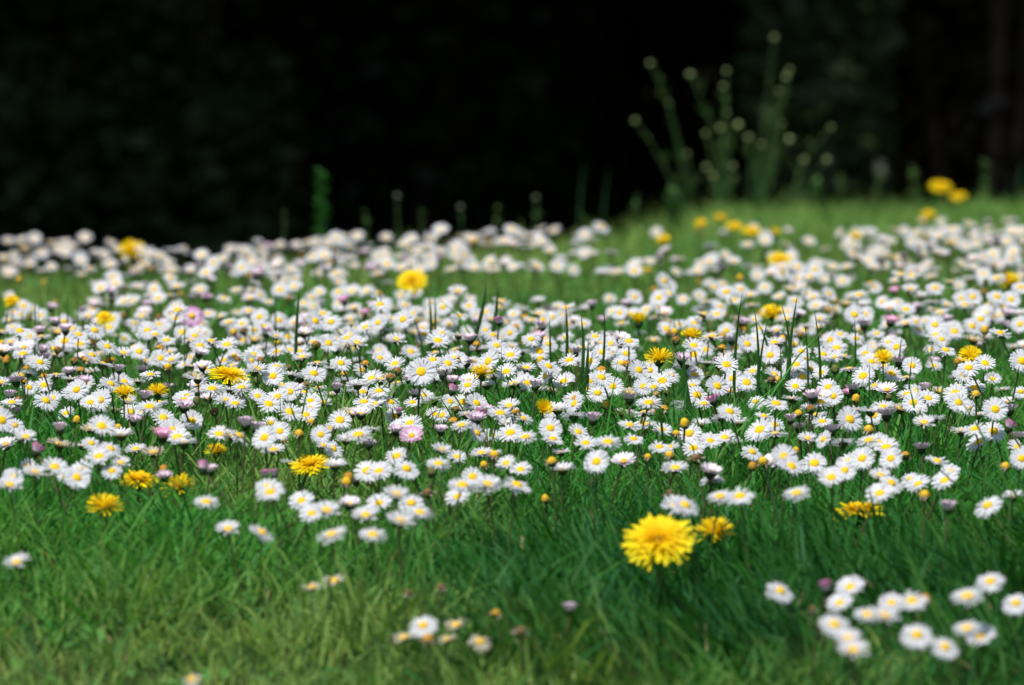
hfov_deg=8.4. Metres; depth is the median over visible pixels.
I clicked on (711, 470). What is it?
pink daisy
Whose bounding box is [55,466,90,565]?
daisy
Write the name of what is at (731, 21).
evergreen bush
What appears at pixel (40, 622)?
ground
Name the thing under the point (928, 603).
spent daisy
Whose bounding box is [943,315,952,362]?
pink daisy
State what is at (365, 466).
daisy
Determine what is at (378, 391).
daisy
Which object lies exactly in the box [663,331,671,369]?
spent daisy
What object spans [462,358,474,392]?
pink daisy
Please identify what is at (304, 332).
pink daisy
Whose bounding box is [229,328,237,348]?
spent daisy
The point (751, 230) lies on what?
dandelion
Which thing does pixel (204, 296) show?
pink daisy
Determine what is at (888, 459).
daisy
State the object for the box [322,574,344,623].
daisy
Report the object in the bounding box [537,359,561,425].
daisy
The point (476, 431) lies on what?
daisy
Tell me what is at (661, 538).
dandelion
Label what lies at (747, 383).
daisy
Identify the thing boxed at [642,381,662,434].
daisy
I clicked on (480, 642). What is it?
daisy
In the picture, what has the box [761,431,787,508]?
daisy
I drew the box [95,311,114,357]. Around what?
dandelion
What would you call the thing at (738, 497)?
daisy
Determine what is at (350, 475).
spent daisy
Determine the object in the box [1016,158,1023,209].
leaf blade
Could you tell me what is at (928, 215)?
dandelion
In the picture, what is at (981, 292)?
spent daisy
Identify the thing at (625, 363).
spent daisy
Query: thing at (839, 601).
daisy
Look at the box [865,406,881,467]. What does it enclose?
daisy
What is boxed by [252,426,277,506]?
daisy
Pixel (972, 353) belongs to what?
dandelion
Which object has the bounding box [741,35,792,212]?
tall weed
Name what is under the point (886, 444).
daisy
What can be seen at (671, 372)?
daisy
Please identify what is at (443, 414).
daisy
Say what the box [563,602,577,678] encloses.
pink daisy
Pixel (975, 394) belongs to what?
spent daisy
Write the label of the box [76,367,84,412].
spent daisy
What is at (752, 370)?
daisy
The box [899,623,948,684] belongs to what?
daisy
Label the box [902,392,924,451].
daisy
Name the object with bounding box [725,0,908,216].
evergreen bush
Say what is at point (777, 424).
daisy
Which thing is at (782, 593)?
daisy
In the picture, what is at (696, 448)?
daisy
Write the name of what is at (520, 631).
spent daisy
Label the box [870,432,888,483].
daisy
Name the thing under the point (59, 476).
daisy
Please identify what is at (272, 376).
daisy
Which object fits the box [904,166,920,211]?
leafy weed
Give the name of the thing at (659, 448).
daisy
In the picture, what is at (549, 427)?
daisy
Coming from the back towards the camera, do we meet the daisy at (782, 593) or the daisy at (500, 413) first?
the daisy at (500, 413)
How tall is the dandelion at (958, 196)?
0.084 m
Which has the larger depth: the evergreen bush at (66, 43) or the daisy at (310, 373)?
the evergreen bush at (66, 43)
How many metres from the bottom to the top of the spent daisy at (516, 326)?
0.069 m
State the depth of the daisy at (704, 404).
5.02 m
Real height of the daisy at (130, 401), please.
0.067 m
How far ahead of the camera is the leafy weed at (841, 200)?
11.00 m
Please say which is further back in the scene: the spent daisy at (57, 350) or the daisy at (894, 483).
the spent daisy at (57, 350)
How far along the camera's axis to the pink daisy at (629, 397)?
5.06 m
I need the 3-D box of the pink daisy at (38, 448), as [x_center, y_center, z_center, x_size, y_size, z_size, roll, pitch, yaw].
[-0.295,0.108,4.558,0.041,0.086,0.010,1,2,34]
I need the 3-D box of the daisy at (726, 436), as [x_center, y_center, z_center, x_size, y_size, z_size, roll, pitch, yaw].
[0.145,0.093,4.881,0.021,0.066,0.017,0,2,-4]
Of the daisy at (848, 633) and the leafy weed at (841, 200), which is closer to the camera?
the daisy at (848, 633)
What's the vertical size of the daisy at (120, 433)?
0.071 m
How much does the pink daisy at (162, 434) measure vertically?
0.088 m
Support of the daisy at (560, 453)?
on the ground at (40, 622)
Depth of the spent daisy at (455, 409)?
5.06 m
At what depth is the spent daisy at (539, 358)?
5.29 m
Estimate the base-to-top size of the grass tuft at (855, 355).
0.108 m
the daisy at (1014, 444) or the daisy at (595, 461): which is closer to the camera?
the daisy at (595, 461)
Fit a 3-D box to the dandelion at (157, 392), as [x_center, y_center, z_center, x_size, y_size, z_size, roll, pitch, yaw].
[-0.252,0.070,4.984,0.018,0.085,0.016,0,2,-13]
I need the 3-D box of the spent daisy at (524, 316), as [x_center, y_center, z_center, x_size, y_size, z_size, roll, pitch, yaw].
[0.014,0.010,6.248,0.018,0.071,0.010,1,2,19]
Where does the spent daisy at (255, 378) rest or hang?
on the ground at (40, 622)
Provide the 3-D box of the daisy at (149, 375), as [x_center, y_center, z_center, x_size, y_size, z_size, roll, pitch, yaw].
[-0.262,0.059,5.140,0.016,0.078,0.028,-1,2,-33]
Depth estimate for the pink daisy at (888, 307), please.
6.29 m
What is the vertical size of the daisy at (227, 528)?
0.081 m
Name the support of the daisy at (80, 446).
on the ground at (40, 622)
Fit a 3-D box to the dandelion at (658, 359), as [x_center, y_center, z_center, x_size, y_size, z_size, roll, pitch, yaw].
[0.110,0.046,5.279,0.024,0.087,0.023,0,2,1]
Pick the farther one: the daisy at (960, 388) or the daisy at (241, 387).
the daisy at (960, 388)
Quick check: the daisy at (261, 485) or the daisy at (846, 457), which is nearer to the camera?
the daisy at (261, 485)
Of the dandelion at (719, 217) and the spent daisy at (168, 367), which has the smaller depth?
the spent daisy at (168, 367)
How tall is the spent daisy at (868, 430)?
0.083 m
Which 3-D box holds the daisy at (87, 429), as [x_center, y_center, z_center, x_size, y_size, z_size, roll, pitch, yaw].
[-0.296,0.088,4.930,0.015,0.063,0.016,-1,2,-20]
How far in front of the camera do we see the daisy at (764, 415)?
4.95 m
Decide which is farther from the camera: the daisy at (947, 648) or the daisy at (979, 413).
the daisy at (979, 413)
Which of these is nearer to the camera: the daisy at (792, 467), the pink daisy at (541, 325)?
the daisy at (792, 467)
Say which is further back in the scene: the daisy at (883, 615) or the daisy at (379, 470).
the daisy at (379, 470)
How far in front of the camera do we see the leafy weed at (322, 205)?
9.05 m
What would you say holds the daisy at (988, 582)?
on the ground at (40, 622)
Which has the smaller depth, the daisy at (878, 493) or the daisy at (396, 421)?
the daisy at (878, 493)
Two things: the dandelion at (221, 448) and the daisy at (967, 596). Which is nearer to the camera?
the daisy at (967, 596)
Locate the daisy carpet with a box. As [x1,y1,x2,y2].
[0,217,1023,472]
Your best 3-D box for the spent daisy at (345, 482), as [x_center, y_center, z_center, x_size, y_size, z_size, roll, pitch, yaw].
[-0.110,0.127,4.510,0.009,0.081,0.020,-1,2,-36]
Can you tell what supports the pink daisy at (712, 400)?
on the ground at (40, 622)
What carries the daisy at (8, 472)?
on the ground at (40, 622)
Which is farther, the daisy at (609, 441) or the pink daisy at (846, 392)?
the pink daisy at (846, 392)
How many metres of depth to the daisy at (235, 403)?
4.95 m
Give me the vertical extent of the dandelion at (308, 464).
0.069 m
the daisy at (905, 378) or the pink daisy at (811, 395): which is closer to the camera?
the pink daisy at (811, 395)
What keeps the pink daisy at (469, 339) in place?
on the ground at (40, 622)
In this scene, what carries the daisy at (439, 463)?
on the ground at (40, 622)
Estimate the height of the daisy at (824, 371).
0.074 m
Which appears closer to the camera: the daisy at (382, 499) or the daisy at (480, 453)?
the daisy at (382, 499)
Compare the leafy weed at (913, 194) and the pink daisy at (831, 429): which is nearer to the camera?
the pink daisy at (831, 429)
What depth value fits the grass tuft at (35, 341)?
6.01 m
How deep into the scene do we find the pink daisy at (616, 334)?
5.51 m
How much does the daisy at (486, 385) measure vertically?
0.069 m
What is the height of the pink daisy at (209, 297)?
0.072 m
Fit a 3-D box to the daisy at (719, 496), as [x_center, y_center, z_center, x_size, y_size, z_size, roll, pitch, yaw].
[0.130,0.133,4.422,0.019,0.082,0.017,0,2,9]
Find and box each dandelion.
[3,295,20,323]
[87,492,123,555]
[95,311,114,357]
[113,384,134,457]
[118,239,146,293]
[119,470,159,523]
[146,382,168,469]
[160,472,198,505]
[203,442,226,471]
[207,365,250,415]
[288,453,329,490]
[396,269,427,326]
[470,364,494,394]
[536,398,553,478]
[621,513,695,604]
[629,312,647,358]
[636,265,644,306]
[643,346,673,415]
[656,233,669,271]
[680,327,701,396]
[694,218,706,258]
[694,516,733,572]
[714,213,726,249]
[726,221,743,276]
[742,226,761,276]
[759,303,785,366]
[766,251,791,305]
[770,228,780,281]
[831,501,882,527]
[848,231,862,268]
[873,349,893,399]
[921,209,935,258]
[929,181,951,216]
[950,192,966,224]
[957,345,981,418]
[1000,272,1019,324]
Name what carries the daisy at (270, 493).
on the ground at (40, 622)
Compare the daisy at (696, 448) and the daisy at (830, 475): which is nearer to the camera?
the daisy at (830, 475)
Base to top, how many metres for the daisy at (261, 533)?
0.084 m
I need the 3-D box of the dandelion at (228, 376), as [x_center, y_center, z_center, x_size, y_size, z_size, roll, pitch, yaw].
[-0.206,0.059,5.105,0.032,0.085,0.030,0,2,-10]
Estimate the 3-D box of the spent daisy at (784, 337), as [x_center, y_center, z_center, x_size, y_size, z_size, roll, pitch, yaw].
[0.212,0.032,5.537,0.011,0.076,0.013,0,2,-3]
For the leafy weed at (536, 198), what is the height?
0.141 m
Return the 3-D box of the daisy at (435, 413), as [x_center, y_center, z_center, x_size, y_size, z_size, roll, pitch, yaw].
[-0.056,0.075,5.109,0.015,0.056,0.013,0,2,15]
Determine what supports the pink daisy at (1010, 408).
on the ground at (40, 622)
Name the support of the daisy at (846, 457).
on the ground at (40, 622)
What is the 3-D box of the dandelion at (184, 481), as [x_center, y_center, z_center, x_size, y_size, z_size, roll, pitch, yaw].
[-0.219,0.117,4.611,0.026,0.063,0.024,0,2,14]
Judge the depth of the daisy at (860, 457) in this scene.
4.67 m
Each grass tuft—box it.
[33,295,78,379]
[275,287,382,382]
[428,286,497,386]
[549,309,605,412]
[682,353,695,425]
[732,294,821,437]
[850,317,963,442]
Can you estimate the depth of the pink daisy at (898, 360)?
5.35 m
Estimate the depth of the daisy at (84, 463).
4.60 m
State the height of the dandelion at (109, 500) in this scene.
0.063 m
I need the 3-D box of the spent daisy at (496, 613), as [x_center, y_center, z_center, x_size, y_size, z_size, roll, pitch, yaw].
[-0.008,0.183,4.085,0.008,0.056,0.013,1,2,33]
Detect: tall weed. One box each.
[632,61,704,221]
[687,69,742,214]
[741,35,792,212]
[783,126,832,210]
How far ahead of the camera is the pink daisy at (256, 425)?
4.72 m
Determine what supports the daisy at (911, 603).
on the ground at (40, 622)
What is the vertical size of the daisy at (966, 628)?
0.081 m
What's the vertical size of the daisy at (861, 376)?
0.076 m
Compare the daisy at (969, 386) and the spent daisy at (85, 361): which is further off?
the spent daisy at (85, 361)
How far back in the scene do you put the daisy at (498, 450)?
4.75 m
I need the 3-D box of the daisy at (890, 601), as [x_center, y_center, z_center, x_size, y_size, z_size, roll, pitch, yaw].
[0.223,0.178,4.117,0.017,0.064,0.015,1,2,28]
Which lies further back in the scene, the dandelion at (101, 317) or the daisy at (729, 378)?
the dandelion at (101, 317)
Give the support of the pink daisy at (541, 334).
on the ground at (40, 622)
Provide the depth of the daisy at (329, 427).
5.02 m
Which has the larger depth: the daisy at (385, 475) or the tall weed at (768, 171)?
the tall weed at (768, 171)
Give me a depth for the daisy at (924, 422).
4.83 m
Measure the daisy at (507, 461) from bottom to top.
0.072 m
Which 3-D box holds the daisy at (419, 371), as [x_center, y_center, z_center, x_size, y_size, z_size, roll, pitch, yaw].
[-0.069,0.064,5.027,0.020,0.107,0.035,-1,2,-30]
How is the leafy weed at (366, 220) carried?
on the ground at (40, 622)
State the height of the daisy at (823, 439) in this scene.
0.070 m
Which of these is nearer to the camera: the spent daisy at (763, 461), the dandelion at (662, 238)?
the spent daisy at (763, 461)
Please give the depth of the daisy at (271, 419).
5.02 m
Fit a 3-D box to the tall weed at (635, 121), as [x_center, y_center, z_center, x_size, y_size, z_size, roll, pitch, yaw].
[0.252,-0.307,11.252,0.118,0.288,0.055,0,2,0]
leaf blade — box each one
[578,161,584,254]
[601,164,609,237]
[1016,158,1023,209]
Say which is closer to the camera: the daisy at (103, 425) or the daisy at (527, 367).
the daisy at (103, 425)
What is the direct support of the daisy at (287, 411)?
on the ground at (40, 622)
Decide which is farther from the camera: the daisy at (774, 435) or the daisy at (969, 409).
the daisy at (969, 409)
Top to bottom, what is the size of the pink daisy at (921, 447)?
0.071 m
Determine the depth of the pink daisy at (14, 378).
5.21 m
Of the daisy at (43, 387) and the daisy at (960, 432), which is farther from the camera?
the daisy at (43, 387)
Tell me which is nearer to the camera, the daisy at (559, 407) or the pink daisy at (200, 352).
the daisy at (559, 407)
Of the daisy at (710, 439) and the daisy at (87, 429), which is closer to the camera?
the daisy at (710, 439)
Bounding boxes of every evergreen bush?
[0,0,317,282]
[0,0,465,277]
[137,0,617,271]
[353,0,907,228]
[380,0,765,247]
[601,0,1009,199]
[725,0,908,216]
[879,0,1023,213]
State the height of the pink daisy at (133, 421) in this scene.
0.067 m
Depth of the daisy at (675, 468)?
4.66 m
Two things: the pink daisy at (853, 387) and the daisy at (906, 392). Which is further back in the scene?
the pink daisy at (853, 387)
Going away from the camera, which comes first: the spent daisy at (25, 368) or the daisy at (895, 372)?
the daisy at (895, 372)
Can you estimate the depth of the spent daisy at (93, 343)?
5.66 m
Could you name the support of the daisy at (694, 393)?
on the ground at (40, 622)
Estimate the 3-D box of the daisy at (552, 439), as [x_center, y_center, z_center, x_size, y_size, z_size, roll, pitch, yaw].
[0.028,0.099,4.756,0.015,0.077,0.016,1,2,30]
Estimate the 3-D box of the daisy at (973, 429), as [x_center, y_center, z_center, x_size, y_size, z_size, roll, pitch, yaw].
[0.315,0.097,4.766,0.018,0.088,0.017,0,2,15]
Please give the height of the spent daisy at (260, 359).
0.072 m
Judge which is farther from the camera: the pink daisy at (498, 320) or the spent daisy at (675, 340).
the pink daisy at (498, 320)
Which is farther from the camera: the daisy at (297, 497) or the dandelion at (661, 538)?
the daisy at (297, 497)
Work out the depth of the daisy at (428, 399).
5.13 m
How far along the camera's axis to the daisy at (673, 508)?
4.38 m
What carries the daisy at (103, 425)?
on the ground at (40, 622)
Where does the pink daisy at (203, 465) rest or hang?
on the ground at (40, 622)
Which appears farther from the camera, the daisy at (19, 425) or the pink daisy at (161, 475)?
the daisy at (19, 425)
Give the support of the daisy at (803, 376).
on the ground at (40, 622)
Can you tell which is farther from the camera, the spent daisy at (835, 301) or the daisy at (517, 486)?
the spent daisy at (835, 301)
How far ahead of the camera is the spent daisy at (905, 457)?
4.79 m
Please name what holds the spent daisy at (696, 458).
on the ground at (40, 622)
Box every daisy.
[0,357,9,375]
[0,376,10,408]
[0,407,15,433]
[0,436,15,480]
[0,475,22,589]
[2,355,10,395]
[2,468,23,529]
[2,552,37,680]
[6,405,28,474]
[8,374,23,441]
[8,418,34,460]
[9,396,22,468]
[12,339,33,386]
[14,428,36,506]
[19,457,35,492]
[20,379,27,408]
[21,365,29,402]
[23,463,47,535]
[26,315,32,327]
[31,442,76,538]
[33,325,44,393]
[33,392,70,463]
[34,377,54,424]
[37,373,48,424]
[40,456,67,518]
[44,372,65,419]
[46,301,57,317]
[46,437,73,510]
[51,346,61,391]
[52,422,66,481]
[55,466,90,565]
[57,470,66,501]
[58,323,72,388]
[61,386,71,437]
[62,366,74,408]
[65,379,87,442]
[67,357,79,407]
[68,415,81,466]
[69,459,92,515]
[72,442,87,492]
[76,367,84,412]
[80,357,94,389]
[80,394,99,433]
[80,423,95,437]
[81,437,105,484]
[84,446,114,507]
[87,414,115,496]
[89,339,101,378]
[92,408,109,447]
[99,377,119,424]
[99,441,124,507]
[101,464,136,530]
[103,358,112,410]
[110,426,131,501]
[111,455,130,511]
[112,424,123,477]
[114,364,124,400]
[120,395,136,457]
[120,403,141,437]
[121,313,129,348]
[124,443,145,485]
[128,414,144,468]
[129,378,145,401]
[129,399,163,502]
[135,365,149,401]
[139,370,161,408]
[139,390,152,467]
[141,299,153,322]
[141,446,165,498]
[145,465,168,532]
[146,426,171,511]
[148,425,165,463]
[150,409,174,471]
[153,344,167,376]
[156,427,190,498]
[156,469,177,509]
[158,417,185,476]
[163,363,173,408]
[171,437,196,501]
[176,397,199,460]
[179,389,209,438]
[179,422,194,473]
[181,306,203,353]
[183,673,201,684]
[187,494,219,595]
[193,346,207,372]
[193,360,212,404]
[194,381,224,474]
[196,460,254,569]
[198,425,228,490]
[200,293,229,336]
[206,293,215,334]
[206,464,217,507]
[207,407,223,469]
[215,392,235,472]
[215,519,243,626]
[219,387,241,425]
[221,397,245,470]
[222,430,246,491]
[227,429,247,510]
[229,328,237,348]
[230,381,251,451]
[234,357,241,368]
[237,416,252,515]
[247,361,268,416]
[248,388,265,416]
[249,524,273,622]
[251,421,264,514]
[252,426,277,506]
[253,377,259,410]
[253,469,268,525]
[255,478,300,580]
[255,482,285,595]
[256,357,266,394]
[256,394,279,460]
[259,443,284,508]
[262,366,284,416]
[262,416,280,458]
[263,469,277,523]
[267,387,289,420]
[272,421,290,473]
[274,402,302,467]
[277,489,314,558]
[278,438,294,491]
[280,459,292,498]
[283,370,303,430]
[284,503,323,577]
[287,383,305,430]
[291,337,303,361]
[291,429,303,491]
[296,405,317,452]
[298,326,312,364]
[299,393,319,426]
[301,366,328,422]
[301,582,321,657]
[306,418,314,455]
[307,341,320,422]
[310,385,325,394]
[310,425,330,496]
[312,499,340,604]
[315,438,331,491]
[316,525,347,661]
[320,409,351,477]
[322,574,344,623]
[323,457,346,516]
[324,423,334,433]
[325,440,343,486]
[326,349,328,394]
[333,346,342,379]
[334,472,354,528]
[336,295,348,322]
[336,432,352,477]
[337,477,352,553]
[339,406,363,458]
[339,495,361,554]
[340,371,349,406]
[344,426,372,518]
[346,380,368,438]
[351,504,382,604]
[351,526,387,641]
[352,475,361,525]
[353,460,385,524]
[353,492,392,557]
[359,342,364,377]
[360,308,369,337]
[361,360,370,387]
[362,369,383,394]
[362,396,385,447]
[362,438,376,504]
[363,426,379,461]
[366,461,395,528]
[368,383,389,450]
[370,460,392,524]
[383,374,395,422]
[383,484,410,582]
[385,417,405,461]
[385,447,408,489]
[386,509,416,617]
[388,407,401,449]
[388,423,414,490]
[392,368,402,397]
[392,631,414,681]
[393,460,438,536]
[398,426,422,484]
[398,494,446,562]
[399,504,433,618]
[401,590,413,664]
[406,357,436,456]
[407,420,423,460]
[408,615,459,684]
[417,633,436,684]
[419,488,437,548]
[421,456,450,540]
[422,395,444,437]
[422,467,436,546]
[426,406,440,445]
[431,442,453,504]
[433,424,447,466]
[433,583,447,648]
[435,365,450,386]
[435,407,449,442]
[439,633,455,677]
[440,476,477,582]
[440,488,469,536]
[445,375,459,424]
[445,619,466,682]
[446,417,457,474]
[446,449,466,505]
[448,383,480,446]
[451,419,472,486]
[452,406,459,416]
[452,466,484,532]
[455,423,485,485]
[456,373,476,431]
[456,410,473,446]
[461,333,476,372]
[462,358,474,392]
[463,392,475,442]
[465,410,499,500]
[468,635,491,684]
[469,446,491,469]
[473,341,480,387]
[473,474,500,558]
[474,428,501,468]
[475,478,501,557]
[476,407,495,463]
[477,379,498,421]
[479,461,495,515]
[480,403,500,449]
[481,405,513,488]
[485,449,501,472]
[487,609,506,665]
[488,451,500,529]
[491,316,502,396]
[495,417,518,453]
[495,455,516,515]
[497,372,539,444]
[498,423,523,479]
[502,376,526,398]
[502,475,530,568]
[505,461,532,515]
[509,409,521,457]
[510,626,528,684]
[512,324,524,363]
[514,430,537,493]
[515,412,533,461]
[516,362,536,393]
[519,314,529,334]
[529,379,542,443]
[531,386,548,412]
[532,330,556,393]
[534,417,562,495]
[535,321,548,373]
[535,356,544,397]
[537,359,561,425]
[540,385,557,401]
[541,431,563,507]
[541,494,550,525]
[544,457,558,535]
[550,461,575,532]
[551,401,570,456]
[552,371,574,413]
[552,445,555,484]
[552,448,570,478]
[557,395,575,462]
[561,411,585,478]
[562,391,584,428]
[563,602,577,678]
[567,315,580,338]
[567,423,587,495]
[573,434,595,486]
[583,449,609,534]
[585,412,600,501]
[586,300,595,329]
[586,386,616,420]
[588,370,620,439]
[590,434,621,527]
[596,366,613,421]
[597,315,607,327]
[602,377,623,436]
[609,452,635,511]
[612,330,629,388]
[613,408,630,441]
[617,419,656,505]
[620,299,631,331]
[620,392,638,450]
[622,360,631,408]
[623,432,642,501]
[629,409,653,471]
[631,395,662,485]
[633,421,656,492]
[640,359,660,411]
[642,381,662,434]
[643,454,652,499]
[648,440,669,503]
[651,371,674,425]
[652,391,660,437]
[652,422,672,443]
[660,405,671,436]
[660,460,688,514]
[660,494,688,570]
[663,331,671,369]
[663,368,679,399]
[663,451,673,509]
[663,490,674,518]
[665,440,680,495]
[666,336,681,420]
[669,328,678,399]
[670,496,698,582]
[671,430,680,488]
[672,360,696,413]
[672,400,683,420]
[674,351,698,417]
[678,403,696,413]
[678,418,690,483]
[678,423,704,472]
[681,439,705,494]
[685,431,721,487]
[686,365,704,381]
[687,453,706,526]
[689,279,701,315]
[689,386,707,417]
[692,417,710,440]
[694,399,711,419]
[697,477,723,543]
[700,462,722,519]
[705,393,721,458]
[707,489,731,574]
[710,414,733,455]
[712,356,720,423]
[715,344,732,403]
[715,429,735,462]
[716,403,751,508]
[719,332,726,377]
[722,369,743,405]
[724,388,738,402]
[724,486,755,598]
[727,437,741,488]
[728,372,755,428]
[730,417,746,449]
[736,274,749,311]
[737,317,751,365]
[737,462,757,524]
[739,326,752,364]
[741,444,771,500]
[743,364,761,396]
[744,430,756,447]
[747,396,764,412]
[747,417,772,477]
[755,411,776,446]
[756,457,776,521]
[760,453,777,523]
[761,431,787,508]
[762,417,784,471]
[764,366,784,411]
[764,395,788,495]
[765,581,806,667]
[769,443,797,526]
[777,335,786,370]
[778,455,804,529]
[782,395,801,446]
[783,485,810,574]
[784,413,796,484]
[788,368,812,407]
[791,447,799,501]
[792,308,805,339]
[792,410,804,476]
[792,422,804,476]
[796,332,804,355]
[797,451,826,510]
[798,431,817,501]
[801,360,817,388]
[802,389,819,487]
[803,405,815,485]
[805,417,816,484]
[805,606,817,672]
[809,579,831,684]
[812,365,829,414]
[812,414,832,467]
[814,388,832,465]
[814,591,853,662]
[816,378,839,435]
[816,430,839,494]
[818,466,844,534]
[818,614,854,684]
[819,574,864,667]
[822,423,839,467]
[825,307,833,325]
[826,386,843,447]
[829,297,837,331]
[829,406,862,501]
[830,365,839,423]
[830,437,853,496]
[833,627,861,684]
[834,460,856,525]
[835,452,854,493]
[836,637,869,684]
[842,388,851,433]
[844,383,860,434]
[845,394,860,452]
[849,447,875,528]
[849,606,877,684]
[851,365,875,406]
[855,481,894,550]
[856,319,871,367]
[856,433,880,500]
[857,406,881,482]
[861,425,874,493]
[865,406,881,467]
[866,379,882,422]
[866,400,894,473]
[869,437,898,498]
[869,467,891,536]
[869,604,900,684]
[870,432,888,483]
[875,314,897,371]
[876,407,895,469]
[877,363,898,403]
[878,591,902,652]
[879,301,896,343]
[879,447,902,527]
[879,474,916,542]
[880,365,902,402]
[884,393,892,425]
[887,286,898,334]
[890,355,906,399]
[891,403,908,438]
[895,375,914,420]
[895,589,927,684]
[897,388,916,438]
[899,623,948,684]
[900,451,911,513]
[900,472,937,526]
[900,594,931,684]
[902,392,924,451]
[905,383,920,392]
[905,474,930,522]
[908,388,939,431]
[912,414,935,491]
[913,441,929,489]
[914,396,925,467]
[917,490,932,557]
[919,382,931,416]
[922,414,945,472]
[924,455,960,523]
[926,469,958,525]
[928,463,960,513]
[929,636,964,684]
[940,392,969,467]
[940,500,956,592]
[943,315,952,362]
[943,382,967,436]
[949,586,984,684]
[951,358,961,382]
[951,426,970,467]
[951,619,981,684]
[957,360,996,443]
[958,379,985,426]
[960,399,974,422]
[962,431,991,502]
[963,420,987,495]
[964,623,996,684]
[968,303,975,347]
[969,390,979,467]
[973,411,983,424]
[974,496,1017,555]
[976,572,1023,667]
[979,325,989,380]
[980,289,987,302]
[981,422,1007,480]
[982,397,1008,476]
[984,371,1001,400]
[988,319,993,355]
[999,462,1012,524]
[1001,490,1023,546]
[1002,593,1023,615]
[1004,419,1020,447]
[1005,403,1018,456]
[1007,439,1023,506]
[1009,447,1023,517]
[1010,431,1023,476]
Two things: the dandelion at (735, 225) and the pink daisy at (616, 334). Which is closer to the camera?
the pink daisy at (616, 334)
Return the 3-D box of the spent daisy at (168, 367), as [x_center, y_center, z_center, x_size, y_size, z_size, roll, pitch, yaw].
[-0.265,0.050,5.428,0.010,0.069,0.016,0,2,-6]
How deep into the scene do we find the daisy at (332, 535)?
4.17 m
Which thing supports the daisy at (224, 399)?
on the ground at (40, 622)
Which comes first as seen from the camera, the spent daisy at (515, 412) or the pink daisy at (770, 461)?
the pink daisy at (770, 461)
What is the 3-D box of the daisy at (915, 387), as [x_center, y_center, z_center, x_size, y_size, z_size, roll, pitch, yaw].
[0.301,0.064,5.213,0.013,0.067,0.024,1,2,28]
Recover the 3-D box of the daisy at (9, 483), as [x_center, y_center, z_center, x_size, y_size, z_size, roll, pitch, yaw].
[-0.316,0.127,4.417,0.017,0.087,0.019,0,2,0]
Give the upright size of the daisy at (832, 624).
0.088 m
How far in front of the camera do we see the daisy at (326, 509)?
4.30 m
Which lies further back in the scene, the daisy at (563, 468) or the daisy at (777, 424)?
the daisy at (777, 424)
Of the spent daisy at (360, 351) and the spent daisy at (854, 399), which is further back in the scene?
the spent daisy at (360, 351)
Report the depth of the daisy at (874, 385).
5.21 m
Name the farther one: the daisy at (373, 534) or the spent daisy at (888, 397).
the spent daisy at (888, 397)
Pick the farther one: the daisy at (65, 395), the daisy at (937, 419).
the daisy at (65, 395)
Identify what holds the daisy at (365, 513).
on the ground at (40, 622)
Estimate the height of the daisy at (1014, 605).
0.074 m
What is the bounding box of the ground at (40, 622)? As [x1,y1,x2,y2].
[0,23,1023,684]
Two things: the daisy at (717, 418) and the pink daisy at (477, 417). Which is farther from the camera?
the daisy at (717, 418)
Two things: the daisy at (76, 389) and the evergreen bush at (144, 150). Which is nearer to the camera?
the daisy at (76, 389)
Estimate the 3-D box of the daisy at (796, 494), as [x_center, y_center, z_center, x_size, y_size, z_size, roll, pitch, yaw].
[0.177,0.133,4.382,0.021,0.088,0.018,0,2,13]
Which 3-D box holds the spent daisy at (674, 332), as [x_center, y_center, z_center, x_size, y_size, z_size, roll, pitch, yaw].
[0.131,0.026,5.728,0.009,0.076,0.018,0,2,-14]
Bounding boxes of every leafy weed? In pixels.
[281,209,286,262]
[311,167,331,265]
[361,210,371,258]
[395,193,400,252]
[414,209,425,245]
[457,205,464,240]
[493,206,505,251]
[530,195,541,255]
[626,195,642,240]
[660,186,685,234]
[803,177,825,214]
[835,175,846,215]
[873,168,883,211]
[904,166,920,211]
[977,159,993,209]
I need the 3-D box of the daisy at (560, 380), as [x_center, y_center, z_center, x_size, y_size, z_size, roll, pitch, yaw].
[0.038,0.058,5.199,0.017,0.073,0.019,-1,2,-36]
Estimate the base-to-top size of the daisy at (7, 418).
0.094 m
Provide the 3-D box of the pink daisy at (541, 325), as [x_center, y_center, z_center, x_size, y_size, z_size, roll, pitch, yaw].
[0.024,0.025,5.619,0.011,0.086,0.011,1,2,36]
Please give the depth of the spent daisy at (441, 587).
4.14 m
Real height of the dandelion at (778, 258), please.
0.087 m
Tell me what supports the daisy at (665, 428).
on the ground at (40, 622)
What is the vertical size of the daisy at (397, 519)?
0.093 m
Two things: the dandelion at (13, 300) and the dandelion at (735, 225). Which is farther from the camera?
the dandelion at (735, 225)
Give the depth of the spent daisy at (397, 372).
5.21 m
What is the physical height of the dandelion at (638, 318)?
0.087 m
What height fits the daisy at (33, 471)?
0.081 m
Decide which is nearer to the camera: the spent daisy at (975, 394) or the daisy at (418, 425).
the daisy at (418, 425)
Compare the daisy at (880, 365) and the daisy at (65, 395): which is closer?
the daisy at (65, 395)
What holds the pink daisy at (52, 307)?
on the ground at (40, 622)
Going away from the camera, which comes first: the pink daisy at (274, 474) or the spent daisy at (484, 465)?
the pink daisy at (274, 474)
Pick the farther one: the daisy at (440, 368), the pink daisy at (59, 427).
the daisy at (440, 368)

